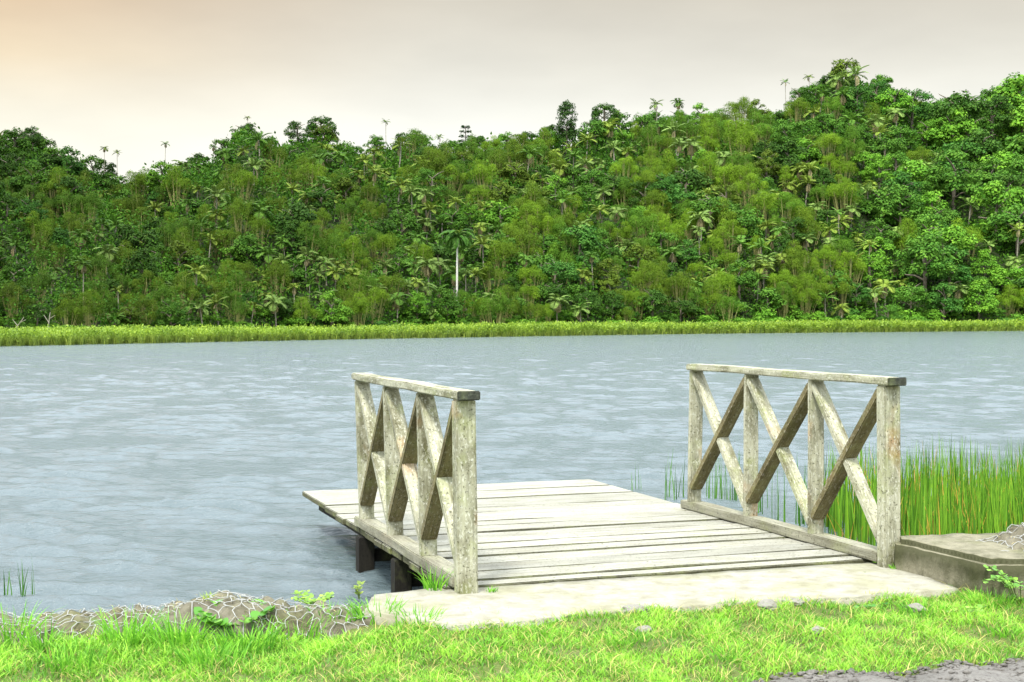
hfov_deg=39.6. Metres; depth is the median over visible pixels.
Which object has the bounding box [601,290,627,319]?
broadleaf tree
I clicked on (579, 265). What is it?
broadleaf tree
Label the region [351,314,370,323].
shrub
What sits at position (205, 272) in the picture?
bamboo clump
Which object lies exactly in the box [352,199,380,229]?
bamboo clump
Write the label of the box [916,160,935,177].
palm tree
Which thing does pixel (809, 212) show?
bamboo clump
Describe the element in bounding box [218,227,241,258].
bamboo clump
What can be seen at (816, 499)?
wooden railing
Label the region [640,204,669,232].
bamboo clump
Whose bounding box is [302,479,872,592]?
wooden jetty
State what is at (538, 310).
bamboo clump
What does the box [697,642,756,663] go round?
grass tuft
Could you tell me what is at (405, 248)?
palm tree
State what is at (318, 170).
bamboo clump
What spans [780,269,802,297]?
bamboo clump
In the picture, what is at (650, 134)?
bamboo clump
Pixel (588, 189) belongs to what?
broadleaf tree
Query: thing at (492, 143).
bamboo clump
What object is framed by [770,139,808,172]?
broadleaf tree
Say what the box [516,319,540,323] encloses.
shrub
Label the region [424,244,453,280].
broadleaf tree
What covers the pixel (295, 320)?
shrub
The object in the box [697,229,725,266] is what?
bamboo clump
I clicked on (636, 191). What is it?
broadleaf tree
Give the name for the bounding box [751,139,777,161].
broadleaf tree
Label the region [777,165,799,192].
bamboo clump
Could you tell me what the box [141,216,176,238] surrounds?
broadleaf tree
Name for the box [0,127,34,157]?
broadleaf tree
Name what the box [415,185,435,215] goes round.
palm tree
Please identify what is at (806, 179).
palm tree
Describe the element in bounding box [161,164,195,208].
bamboo clump
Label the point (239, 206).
bamboo clump
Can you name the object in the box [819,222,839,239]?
palm tree
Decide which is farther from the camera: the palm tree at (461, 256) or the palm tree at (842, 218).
the palm tree at (842, 218)
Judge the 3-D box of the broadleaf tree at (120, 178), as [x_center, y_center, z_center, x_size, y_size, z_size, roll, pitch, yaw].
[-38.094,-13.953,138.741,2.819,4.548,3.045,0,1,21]
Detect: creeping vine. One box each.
[194,599,274,627]
[291,590,333,605]
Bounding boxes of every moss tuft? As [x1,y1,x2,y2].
[85,627,114,638]
[200,591,217,600]
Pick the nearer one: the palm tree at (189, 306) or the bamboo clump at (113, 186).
the palm tree at (189, 306)
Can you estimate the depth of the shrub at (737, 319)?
132.33 m
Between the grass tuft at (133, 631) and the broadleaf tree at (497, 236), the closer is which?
the grass tuft at (133, 631)
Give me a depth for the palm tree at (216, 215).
116.67 m
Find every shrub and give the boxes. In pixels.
[7,315,21,321]
[10,320,27,327]
[172,319,198,326]
[184,321,207,326]
[195,315,219,326]
[214,318,233,326]
[231,320,253,327]
[245,305,270,316]
[266,310,288,316]
[278,315,308,324]
[298,316,322,328]
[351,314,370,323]
[370,320,391,326]
[401,309,426,322]
[418,311,447,324]
[439,311,454,319]
[448,316,466,322]
[457,320,470,325]
[466,316,478,323]
[482,312,496,323]
[501,317,517,323]
[507,315,520,321]
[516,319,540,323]
[519,313,544,322]
[548,315,563,321]
[553,310,572,319]
[607,319,625,323]
[613,316,636,321]
[626,306,639,316]
[639,316,662,322]
[647,312,667,321]
[665,313,681,322]
[674,306,704,313]
[695,315,717,323]
[709,308,728,320]
[722,301,748,309]
[727,315,746,322]
[749,316,774,321]
[752,308,776,319]
[773,317,789,320]
[781,304,799,314]
[786,309,811,320]
[792,296,818,307]
[811,311,825,320]
[817,317,838,321]
[843,314,867,321]
[845,308,859,315]
[853,302,868,307]
[860,310,877,317]
[897,309,921,319]
[908,317,932,321]
[916,308,945,319]
[940,308,957,315]
[992,308,1006,315]
[1003,313,1021,318]
[1011,314,1023,319]
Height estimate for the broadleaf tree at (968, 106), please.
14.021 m
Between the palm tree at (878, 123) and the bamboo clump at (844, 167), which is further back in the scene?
the palm tree at (878, 123)
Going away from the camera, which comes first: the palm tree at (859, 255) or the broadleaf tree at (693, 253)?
the broadleaf tree at (693, 253)
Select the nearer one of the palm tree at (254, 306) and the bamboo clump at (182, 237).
the palm tree at (254, 306)
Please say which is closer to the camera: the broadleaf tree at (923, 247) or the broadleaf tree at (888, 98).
the broadleaf tree at (923, 247)
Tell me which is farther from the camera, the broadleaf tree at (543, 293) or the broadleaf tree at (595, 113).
the broadleaf tree at (595, 113)
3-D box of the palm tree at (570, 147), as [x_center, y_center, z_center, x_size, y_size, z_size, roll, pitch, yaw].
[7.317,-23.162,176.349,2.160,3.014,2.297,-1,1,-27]
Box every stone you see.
[622,604,648,613]
[635,625,651,631]
[757,599,779,610]
[789,598,804,605]
[811,625,824,633]
[906,603,925,612]
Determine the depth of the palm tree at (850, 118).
193.18 m
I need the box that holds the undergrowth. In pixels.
[0,71,1023,328]
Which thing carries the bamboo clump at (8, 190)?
on the hillside
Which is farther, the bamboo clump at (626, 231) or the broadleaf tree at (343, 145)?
the broadleaf tree at (343, 145)
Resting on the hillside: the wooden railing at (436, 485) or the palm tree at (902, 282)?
the palm tree at (902, 282)
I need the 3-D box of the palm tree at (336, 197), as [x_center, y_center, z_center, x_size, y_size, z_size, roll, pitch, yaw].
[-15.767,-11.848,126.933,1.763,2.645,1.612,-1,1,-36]
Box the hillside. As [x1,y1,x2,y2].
[0,87,1023,328]
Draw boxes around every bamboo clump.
[0,179,19,207]
[0,280,31,321]
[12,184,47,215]
[14,167,37,179]
[18,210,55,249]
[18,299,39,316]
[19,267,52,303]
[29,233,50,261]
[29,248,57,273]
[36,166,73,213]
[36,202,56,224]
[42,195,65,220]
[46,218,60,238]
[48,242,68,269]
[50,298,83,325]
[53,188,85,226]
[56,211,91,249]
[68,291,105,328]
[71,191,102,227]
[72,255,95,287]
[73,170,92,191]
[76,279,110,303]
[79,288,104,319]
[82,252,118,290]
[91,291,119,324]
[105,196,135,221]
[108,183,122,194]
[110,274,134,305]
[111,239,143,272]
[116,292,137,306]
[122,168,152,199]
[124,193,157,224]
[126,206,157,232]
[128,293,160,326]
[132,270,164,303]
[147,282,183,317]
[150,184,172,206]
[155,220,188,255]
[159,210,179,225]
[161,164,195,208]
[169,226,202,257]
[170,270,200,314]
[172,216,206,243]
[188,240,205,254]
[196,203,216,231]
[197,264,220,296]
[202,277,230,311]
[204,228,225,260]
[211,179,240,210]
[215,263,234,297]
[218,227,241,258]
[219,258,239,278]
[219,288,242,318]
[220,162,244,190]
[222,196,255,237]
[223,300,250,325]
[226,169,257,200]
[226,270,259,302]
[234,260,258,288]
[245,215,273,246]
[257,140,288,167]
[259,258,293,299]
[261,165,282,195]
[263,192,287,217]
[279,163,294,180]
[284,168,308,194]
[289,297,324,326]
[290,155,321,185]
[292,221,325,263]
[293,161,328,188]
[302,143,318,158]
[305,207,332,236]
[310,229,334,255]
[316,232,343,268]
[320,168,355,197]
[320,173,343,193]
[327,219,350,239]
[331,228,348,255]
[332,286,356,317]
[333,197,360,228]
[333,231,363,270]
[335,274,365,301]
[340,291,373,325]
[346,190,378,224]
[349,244,369,263]
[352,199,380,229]
[352,259,373,277]
[355,268,381,301]
[358,181,383,212]
[359,285,390,323]
[360,228,386,260]
[368,232,403,265]
[369,201,388,223]
[375,273,411,310]
[396,164,415,188]
[397,128,429,163]
[399,165,430,199]
[406,241,434,278]
[415,148,449,186]
[420,142,454,180]
[430,164,469,202]
[434,183,461,212]
[445,160,468,188]
[451,289,470,317]
[452,135,479,156]
[459,183,479,205]
[464,184,492,215]
[464,295,491,324]
[467,147,488,160]
[467,160,499,196]
[468,157,489,179]
[474,287,516,323]
[475,261,509,295]
[481,135,504,158]
[482,145,509,169]
[486,148,522,185]
[486,236,523,277]
[491,283,520,318]
[500,219,532,260]
[501,195,518,211]
[504,144,526,178]
[505,132,531,158]
[508,180,548,227]
[509,219,527,227]
[511,229,543,268]
[513,200,552,239]
[515,283,539,304]
[516,264,547,298]
[519,302,544,321]
[522,138,550,170]
[528,213,554,236]
[532,126,555,160]
[535,196,559,226]
[540,230,558,250]
[541,152,566,174]
[541,303,554,322]
[545,242,576,283]
[551,216,578,253]
[552,208,577,237]
[552,231,578,264]
[555,192,582,217]
[573,212,593,229]
[595,220,615,241]
[606,255,623,277]
[608,155,638,177]
[610,221,637,251]
[612,177,641,210]
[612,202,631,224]
[614,288,634,306]
[615,307,635,321]
[623,289,649,319]
[626,174,648,204]
[626,271,644,292]
[628,210,659,240]
[629,121,646,147]
[629,236,658,257]
[630,268,663,304]
[632,165,649,178]
[633,145,661,172]
[635,123,671,160]
[637,187,674,220]
[637,255,668,285]
[638,165,668,194]
[638,246,661,262]
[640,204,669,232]
[645,149,681,174]
[650,132,677,157]
[654,214,686,251]
[657,273,676,306]
[658,110,690,148]
[660,271,699,316]
[671,197,708,235]
[672,208,707,246]
[675,118,704,156]
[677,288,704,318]
[684,121,720,156]
[685,261,708,280]
[695,150,725,195]
[696,277,722,319]
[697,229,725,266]
[698,113,720,140]
[701,118,731,146]
[706,270,736,309]
[708,197,742,242]
[709,108,733,142]
[709,293,745,322]
[711,249,740,275]
[712,163,740,197]
[715,218,746,254]
[721,96,756,135]
[721,118,758,154]
[723,127,758,164]
[723,150,755,182]
[723,162,761,202]
[724,262,743,297]
[731,172,769,209]
[741,203,755,220]
[741,263,759,287]
[745,234,767,259]
[748,107,775,142]
[749,122,774,141]
[749,188,779,228]
[763,268,797,311]
[765,215,788,232]
[768,191,806,232]
[770,281,799,318]
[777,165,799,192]
[778,239,816,277]
[779,248,817,292]
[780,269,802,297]
[783,96,811,129]
[783,194,803,214]
[786,204,817,221]
[789,208,827,255]
[789,272,821,314]
[795,281,814,306]
[803,162,820,182]
[804,268,829,287]
[808,182,835,210]
[809,218,822,241]
[810,132,845,169]
[810,243,840,281]
[810,279,834,309]
[820,153,838,177]
[821,96,844,121]
[821,235,854,275]
[825,177,861,221]
[828,174,852,199]
[830,274,855,308]
[831,125,865,170]
[831,155,858,179]
[832,250,868,283]
[861,102,890,128]
[893,217,918,260]
[905,146,932,177]
[951,217,984,263]
[989,284,1023,315]
[1012,288,1023,314]
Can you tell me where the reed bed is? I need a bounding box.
[805,434,1023,562]
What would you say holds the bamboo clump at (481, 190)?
on the hillside
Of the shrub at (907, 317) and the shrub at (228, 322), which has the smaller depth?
the shrub at (228, 322)
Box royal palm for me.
[439,228,474,293]
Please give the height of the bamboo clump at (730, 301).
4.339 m
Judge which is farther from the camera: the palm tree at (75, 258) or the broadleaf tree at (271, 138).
the broadleaf tree at (271, 138)
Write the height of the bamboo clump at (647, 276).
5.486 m
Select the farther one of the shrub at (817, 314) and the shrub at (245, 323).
the shrub at (817, 314)
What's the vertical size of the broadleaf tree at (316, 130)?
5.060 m
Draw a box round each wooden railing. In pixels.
[351,373,479,593]
[681,364,906,567]
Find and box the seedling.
[352,581,364,599]
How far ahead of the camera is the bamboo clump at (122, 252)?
105.04 m
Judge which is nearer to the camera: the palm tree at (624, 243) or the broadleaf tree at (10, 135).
the broadleaf tree at (10, 135)
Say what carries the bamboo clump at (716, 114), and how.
on the hillside
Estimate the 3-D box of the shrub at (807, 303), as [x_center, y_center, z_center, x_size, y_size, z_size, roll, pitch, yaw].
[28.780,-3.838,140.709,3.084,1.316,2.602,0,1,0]
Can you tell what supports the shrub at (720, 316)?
on the hillside
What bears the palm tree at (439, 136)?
on the hillside
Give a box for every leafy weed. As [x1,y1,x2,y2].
[946,604,987,613]
[982,565,1023,603]
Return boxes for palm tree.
[0,234,11,245]
[2,235,29,262]
[9,210,26,231]
[45,273,61,295]
[48,265,64,283]
[66,249,86,263]
[66,255,85,280]
[68,229,90,256]
[73,258,91,303]
[81,219,94,230]
[89,228,106,244]
[93,245,118,274]
[94,190,110,201]
[94,218,109,240]
[100,146,107,178]
[103,312,127,325]
[106,216,127,244]
[112,285,123,308]
[145,201,167,216]
[160,141,169,154]
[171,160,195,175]
[178,199,193,212]
[181,299,194,318]
[184,262,209,284]
[186,298,212,323]
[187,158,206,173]
[190,214,213,245]
[192,182,205,197]
[199,255,210,264]
[200,230,219,261]
[204,185,231,212]
[205,294,228,324]
[206,209,226,229]
[209,144,217,158]
[212,220,233,239]
[213,167,228,179]
[214,148,235,169]
[218,194,241,224]
[235,144,252,166]
[241,157,268,196]
[241,197,259,206]
[243,131,269,158]
[246,300,261,322]
[248,203,273,233]
[252,267,267,287]
[252,279,267,292]
[255,184,275,197]
[255,246,278,268]
[256,291,278,306]
[263,295,286,326]
[274,253,291,268]
[275,236,292,254]
[280,182,301,200]
[286,283,300,301]
[296,246,318,267]
[297,191,317,204]
[300,255,312,289]
[301,277,317,298]
[303,203,316,210]
[308,269,326,290]
[310,152,334,167]
[311,290,338,308]
[312,176,335,189]
[314,256,335,284]
[316,143,337,162]
[324,194,342,221]
[326,266,345,289]
[328,259,347,272]
[333,151,348,170]
[343,268,363,291]
[349,168,370,189]
[352,153,375,183]
[361,164,389,184]
[362,146,386,165]
[364,284,388,301]
[368,255,380,274]
[373,271,390,286]
[374,258,394,273]
[376,168,392,184]
[386,176,402,188]
[387,177,415,203]
[387,292,409,322]
[391,135,413,166]
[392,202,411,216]
[396,280,420,302]
[399,245,416,256]
[401,183,420,210]
[403,262,422,276]
[406,232,428,246]
[408,204,426,221]
[410,277,423,288]
[412,155,429,171]
[412,279,436,295]
[414,257,442,293]
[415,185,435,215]
[417,216,437,241]
[418,200,442,230]
[426,233,443,244]
[427,308,441,320]
[429,284,448,301]
[430,214,453,236]
[432,257,451,286]
[434,134,444,142]
[442,266,467,294]
[449,195,463,209]
[451,246,469,266]
[458,268,472,309]
[464,292,479,302]
[466,263,480,283]
[468,267,485,291]
[469,233,498,266]
[472,222,489,246]
[476,201,492,215]
[478,235,493,253]
[482,292,497,308]
[483,221,506,234]
[516,146,543,172]
[517,188,528,196]
[518,254,532,281]
[523,172,541,187]
[536,176,548,186]
[542,175,564,187]
[545,149,561,158]
[545,293,571,320]
[547,160,571,182]
[549,190,575,218]
[562,143,580,161]
[562,185,579,194]
[563,149,582,167]
[569,300,591,321]
[572,269,594,293]
[574,155,596,169]
[574,219,591,230]
[575,132,598,158]
[575,157,594,173]
[578,166,602,184]
[584,251,598,288]
[585,204,612,222]
[590,158,606,171]
[592,183,614,211]
[599,118,621,148]
[600,140,624,160]
[607,207,628,237]
[614,236,636,261]
[617,250,638,268]
[619,147,634,162]
[626,137,643,155]
[650,98,662,120]
[652,120,666,135]
[660,245,684,274]
[661,121,686,155]
[666,158,684,172]
[666,213,678,229]
[668,137,689,155]
[669,98,684,113]
[679,136,703,159]
[681,161,698,180]
[686,210,713,245]
[686,281,704,304]
[689,274,707,296]
[691,226,705,254]
[692,254,709,270]
[697,187,718,198]
[703,174,721,196]
[704,266,728,280]
[706,258,724,269]
[707,229,726,239]
[714,151,730,181]
[727,235,751,259]
[738,301,751,317]
[742,151,755,163]
[747,256,761,294]
[748,238,773,258]
[751,270,770,303]
[752,260,775,287]
[754,252,778,283]
[755,189,774,214]
[757,218,776,238]
[764,233,779,251]
[770,190,782,211]
[770,226,787,247]
[773,253,789,269]
[778,180,797,194]
[780,79,789,102]
[787,163,807,186]
[794,160,821,193]
[795,234,816,262]
[796,175,820,203]
[803,74,812,92]
[803,103,822,117]
[807,201,827,219]
[814,88,832,112]
[817,289,838,316]
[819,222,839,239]
[821,237,838,266]
[826,72,849,91]
[829,86,852,113]
[829,207,844,235]
[830,303,849,319]
[831,215,855,231]
[837,111,867,134]
[840,65,868,85]
[842,203,861,226]
[848,251,864,271]
[850,232,863,246]
[853,239,876,251]
[855,182,881,215]
[861,180,876,192]
[862,239,877,287]
[865,114,886,137]
[868,287,887,316]
[870,123,892,151]
[873,279,898,305]
[887,108,907,126]
[887,261,904,279]
[890,226,906,241]
[893,278,907,287]
[904,245,915,263]
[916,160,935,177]
[928,150,943,162]
[931,183,948,203]
[946,283,968,315]
[958,194,984,224]
[979,239,996,258]
[1004,254,1023,269]
[1007,223,1023,256]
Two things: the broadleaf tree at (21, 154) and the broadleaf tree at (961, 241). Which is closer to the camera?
the broadleaf tree at (21, 154)
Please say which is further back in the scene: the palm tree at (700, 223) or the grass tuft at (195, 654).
the palm tree at (700, 223)
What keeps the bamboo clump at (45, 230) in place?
on the hillside
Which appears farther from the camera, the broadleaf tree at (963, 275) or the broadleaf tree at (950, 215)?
the broadleaf tree at (950, 215)
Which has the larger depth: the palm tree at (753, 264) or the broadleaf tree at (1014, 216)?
the broadleaf tree at (1014, 216)
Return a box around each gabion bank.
[0,590,372,643]
[976,522,1023,550]
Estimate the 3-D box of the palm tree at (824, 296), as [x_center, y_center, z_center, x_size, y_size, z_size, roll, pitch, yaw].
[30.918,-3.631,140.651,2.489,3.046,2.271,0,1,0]
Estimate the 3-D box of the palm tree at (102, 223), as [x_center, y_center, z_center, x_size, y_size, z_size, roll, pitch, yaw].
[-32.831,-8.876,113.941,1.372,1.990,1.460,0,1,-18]
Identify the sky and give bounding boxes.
[0,0,1023,183]
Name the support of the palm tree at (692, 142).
on the hillside
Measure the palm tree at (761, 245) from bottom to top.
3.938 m
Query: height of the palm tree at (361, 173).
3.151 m
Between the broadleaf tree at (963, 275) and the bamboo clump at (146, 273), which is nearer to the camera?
the bamboo clump at (146, 273)
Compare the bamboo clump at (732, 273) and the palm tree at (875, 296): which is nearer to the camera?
the bamboo clump at (732, 273)
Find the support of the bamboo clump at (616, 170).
on the hillside
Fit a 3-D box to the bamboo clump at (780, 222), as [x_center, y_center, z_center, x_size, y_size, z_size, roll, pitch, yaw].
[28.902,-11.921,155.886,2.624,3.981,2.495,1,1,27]
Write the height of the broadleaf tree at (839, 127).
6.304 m
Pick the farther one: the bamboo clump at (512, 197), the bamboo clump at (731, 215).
the bamboo clump at (731, 215)
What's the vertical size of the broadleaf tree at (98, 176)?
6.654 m
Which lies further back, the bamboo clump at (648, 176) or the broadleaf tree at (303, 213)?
the bamboo clump at (648, 176)
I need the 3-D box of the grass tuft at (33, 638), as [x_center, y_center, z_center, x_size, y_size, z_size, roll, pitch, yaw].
[-2.161,1.356,6.561,0.318,0.160,0.377,-1,1,-40]
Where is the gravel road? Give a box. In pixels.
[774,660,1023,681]
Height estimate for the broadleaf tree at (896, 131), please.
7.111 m
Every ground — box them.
[0,590,1023,681]
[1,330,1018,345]
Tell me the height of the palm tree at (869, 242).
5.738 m
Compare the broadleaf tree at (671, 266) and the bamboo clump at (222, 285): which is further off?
the broadleaf tree at (671, 266)
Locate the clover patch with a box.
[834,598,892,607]
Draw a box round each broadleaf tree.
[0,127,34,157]
[0,137,22,151]
[0,152,23,190]
[0,180,13,203]
[0,195,22,224]
[0,247,16,278]
[0,265,31,285]
[0,281,20,297]
[0,298,7,315]
[4,221,30,240]
[7,160,49,196]
[9,197,48,238]
[12,150,37,171]
[12,260,36,277]
[17,284,38,301]
[18,126,42,143]
[20,303,51,325]
[26,132,46,148]
[32,139,56,151]
[33,152,63,172]
[40,146,63,165]
[40,227,72,248]
[48,145,84,176]
[49,176,88,209]
[55,291,76,309]
[57,214,87,238]
[67,156,88,168]
[68,280,86,296]
[74,155,114,190]
[89,245,113,261]
[94,160,119,180]
[95,279,124,298]
[102,201,122,215]
[105,188,132,208]
[109,174,130,191]
[111,224,143,253]
[111,262,140,293]
[115,306,146,324]
[116,209,136,229]
[121,248,161,281]
[122,229,166,253]
[128,198,151,215]
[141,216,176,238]
[143,191,161,214]
[144,160,175,196]
[144,243,176,271]
[148,272,173,288]
[153,298,187,325]
[156,206,174,220]
[158,240,200,274]
[176,255,208,278]
[185,152,209,168]
[189,198,207,212]
[191,284,215,312]
[212,138,230,153]
[218,247,245,264]
[229,232,264,262]
[230,122,260,140]
[231,128,251,143]
[236,155,264,174]
[239,292,258,313]
[259,159,282,176]
[260,199,274,220]
[263,136,278,147]
[270,202,317,239]
[274,219,308,257]
[276,142,301,163]
[277,298,295,320]
[279,258,307,287]
[283,120,308,144]
[304,115,339,141]
[305,186,337,218]
[311,124,340,143]
[314,148,340,170]
[315,290,353,324]
[329,177,364,203]
[336,141,357,154]
[337,169,354,182]
[345,146,369,164]
[362,134,386,152]
[370,218,397,235]
[385,208,426,243]
[386,247,415,271]
[391,132,414,150]
[401,290,429,323]
[410,135,435,149]
[411,167,453,202]
[413,144,451,164]
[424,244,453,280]
[433,289,462,319]
[436,209,467,229]
[437,138,466,154]
[442,243,455,258]
[448,153,457,164]
[455,149,474,163]
[458,202,482,228]
[460,159,472,171]
[461,133,489,154]
[464,243,486,262]
[479,232,515,264]
[480,199,522,226]
[483,181,518,208]
[494,131,518,153]
[496,276,520,293]
[497,161,533,187]
[504,251,533,282]
[508,296,529,316]
[519,131,536,141]
[521,250,561,269]
[523,184,555,204]
[526,233,564,256]
[528,164,554,186]
[529,283,557,300]
[531,257,579,283]
[538,124,560,145]
[539,282,569,303]
[542,173,569,210]
[545,130,560,143]
[556,166,589,190]
[559,224,602,259]
[561,127,581,146]
[565,283,590,302]
[568,169,611,200]
[568,261,588,284]
[572,249,600,268]
[572,291,602,317]
[577,119,612,153]
[579,185,601,209]
[581,120,602,137]
[590,102,621,124]
[590,258,624,287]
[592,228,613,250]
[594,171,633,203]
[597,244,621,257]
[599,279,619,305]
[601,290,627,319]
[603,160,626,176]
[606,112,630,129]
[612,130,635,149]
[622,243,656,276]
[624,205,651,224]
[626,113,657,130]
[627,180,661,205]
[633,288,669,316]
[643,109,668,125]
[643,230,679,259]
[645,172,681,212]
[661,262,684,289]
[662,187,696,210]
[665,298,696,320]
[666,110,691,124]
[666,166,715,193]
[674,239,698,269]
[682,194,739,235]
[689,102,713,123]
[692,149,718,173]
[713,183,741,203]
[719,259,757,299]
[726,208,765,238]
[746,98,772,117]
[750,176,778,195]
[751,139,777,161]
[751,148,781,177]
[751,287,786,310]
[770,123,801,156]
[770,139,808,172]
[771,109,788,123]
[771,119,803,137]
[771,235,791,260]
[773,216,815,246]
[786,85,815,109]
[789,137,823,162]
[794,119,820,135]
[803,134,819,147]
[808,82,826,95]
[809,111,844,131]
[811,167,837,190]
[813,269,854,301]
[816,208,839,235]
[818,74,831,86]
[823,119,848,139]
[827,58,860,85]
[837,121,874,146]
[842,189,864,209]
[843,84,876,116]
[845,282,871,305]
[847,151,880,167]
[851,254,889,288]
[859,153,897,189]
[859,186,908,219]
[860,236,895,272]
[865,80,891,100]
[865,133,906,157]
[865,217,901,248]
[871,74,893,87]
[873,88,915,114]
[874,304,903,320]
[877,184,924,225]
[882,151,910,174]
[882,170,923,209]
[883,124,918,151]
[890,159,931,188]
[891,282,931,313]
[893,88,935,130]
[893,228,963,298]
[909,210,947,228]
[912,180,937,199]
[913,118,941,150]
[913,213,954,246]
[914,98,948,116]
[914,219,978,258]
[916,190,948,213]
[922,105,978,150]
[923,147,984,209]
[923,204,961,226]
[924,89,985,128]
[925,281,963,320]
[927,244,973,297]
[935,139,987,174]
[936,167,964,195]
[938,221,969,246]
[946,114,996,144]
[959,279,999,318]
[960,126,1003,170]
[962,276,991,301]
[963,162,986,185]
[970,180,1023,244]
[970,248,1000,275]
[971,85,1000,117]
[974,94,1020,143]
[978,150,1016,175]
[978,155,1013,186]
[984,104,1023,146]
[985,72,1023,128]
[985,202,1023,255]
[986,173,1023,198]
[988,263,1023,299]
[999,103,1023,138]
[999,155,1023,200]
[1001,133,1023,171]
[1010,269,1023,306]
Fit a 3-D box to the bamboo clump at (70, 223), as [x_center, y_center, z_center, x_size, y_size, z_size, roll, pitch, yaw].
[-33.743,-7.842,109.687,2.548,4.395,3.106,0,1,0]
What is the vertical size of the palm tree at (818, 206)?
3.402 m
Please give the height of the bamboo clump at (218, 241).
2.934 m
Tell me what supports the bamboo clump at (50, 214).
on the hillside
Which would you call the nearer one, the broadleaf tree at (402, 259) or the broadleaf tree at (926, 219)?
the broadleaf tree at (402, 259)
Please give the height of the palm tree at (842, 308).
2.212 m
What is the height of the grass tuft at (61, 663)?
0.138 m
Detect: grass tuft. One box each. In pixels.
[0,602,59,646]
[7,613,73,652]
[35,634,116,674]
[85,603,178,649]
[134,609,219,649]
[166,634,254,670]
[205,614,292,657]
[254,600,338,641]
[303,597,367,623]
[336,593,412,624]
[389,603,448,626]
[414,561,453,590]
[461,630,517,652]
[486,586,497,592]
[514,622,564,641]
[603,625,652,648]
[696,614,750,630]
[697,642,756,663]
[817,616,859,630]
[896,595,950,618]
[956,585,1018,607]
[983,619,1023,639]
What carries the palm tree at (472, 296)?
on the hillside
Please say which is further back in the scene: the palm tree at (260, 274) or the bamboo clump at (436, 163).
the bamboo clump at (436, 163)
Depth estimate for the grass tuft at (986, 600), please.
7.13 m
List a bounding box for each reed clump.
[0,557,34,596]
[632,469,638,489]
[665,447,685,499]
[706,449,741,500]
[758,454,767,513]
[776,457,807,525]
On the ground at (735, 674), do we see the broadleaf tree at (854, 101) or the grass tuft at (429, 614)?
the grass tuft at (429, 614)
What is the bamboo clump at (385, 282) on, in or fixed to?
on the hillside
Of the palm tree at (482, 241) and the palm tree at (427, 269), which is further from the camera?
the palm tree at (482, 241)
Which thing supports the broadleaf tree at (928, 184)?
on the hillside
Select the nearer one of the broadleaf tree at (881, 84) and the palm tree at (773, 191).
the palm tree at (773, 191)
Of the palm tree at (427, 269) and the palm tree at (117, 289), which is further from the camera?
the palm tree at (427, 269)
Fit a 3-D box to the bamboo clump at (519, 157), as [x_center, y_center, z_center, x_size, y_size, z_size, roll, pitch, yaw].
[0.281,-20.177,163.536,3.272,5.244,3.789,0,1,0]
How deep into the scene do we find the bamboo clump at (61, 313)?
87.50 m
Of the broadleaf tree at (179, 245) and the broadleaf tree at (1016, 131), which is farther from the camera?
the broadleaf tree at (1016, 131)
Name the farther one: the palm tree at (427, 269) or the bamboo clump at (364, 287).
the palm tree at (427, 269)
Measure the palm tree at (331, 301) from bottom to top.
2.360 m
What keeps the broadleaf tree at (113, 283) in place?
on the hillside
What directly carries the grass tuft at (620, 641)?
on the ground at (735, 674)
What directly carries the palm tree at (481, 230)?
on the hillside
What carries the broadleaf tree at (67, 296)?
on the hillside
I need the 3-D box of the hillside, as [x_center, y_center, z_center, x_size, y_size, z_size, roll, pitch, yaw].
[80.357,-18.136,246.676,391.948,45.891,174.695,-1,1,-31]
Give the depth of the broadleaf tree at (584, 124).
188.94 m
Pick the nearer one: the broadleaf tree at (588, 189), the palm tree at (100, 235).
the palm tree at (100, 235)
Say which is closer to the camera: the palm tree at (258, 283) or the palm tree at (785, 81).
the palm tree at (258, 283)
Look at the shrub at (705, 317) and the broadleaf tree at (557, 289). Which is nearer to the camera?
the broadleaf tree at (557, 289)
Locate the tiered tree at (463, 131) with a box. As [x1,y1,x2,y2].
[457,125,471,141]
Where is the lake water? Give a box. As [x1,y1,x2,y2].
[0,331,1023,618]
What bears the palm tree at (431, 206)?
on the hillside
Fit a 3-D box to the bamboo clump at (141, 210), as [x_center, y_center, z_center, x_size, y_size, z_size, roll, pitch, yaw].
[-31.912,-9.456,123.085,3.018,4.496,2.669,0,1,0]
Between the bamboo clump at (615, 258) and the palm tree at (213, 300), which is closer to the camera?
the palm tree at (213, 300)
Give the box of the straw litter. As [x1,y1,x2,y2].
[0,594,365,635]
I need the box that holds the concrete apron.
[362,562,960,630]
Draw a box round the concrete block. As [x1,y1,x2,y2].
[894,533,1023,598]
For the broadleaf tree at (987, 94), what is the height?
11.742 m
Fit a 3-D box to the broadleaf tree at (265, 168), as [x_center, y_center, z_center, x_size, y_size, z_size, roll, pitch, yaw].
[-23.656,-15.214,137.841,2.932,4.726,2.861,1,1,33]
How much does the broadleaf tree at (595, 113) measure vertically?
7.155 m
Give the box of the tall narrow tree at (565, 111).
[555,99,578,153]
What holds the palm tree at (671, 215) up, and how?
on the hillside
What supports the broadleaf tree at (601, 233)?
on the hillside
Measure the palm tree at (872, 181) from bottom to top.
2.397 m
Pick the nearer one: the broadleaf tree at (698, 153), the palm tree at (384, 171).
the palm tree at (384, 171)
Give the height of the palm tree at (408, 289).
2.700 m

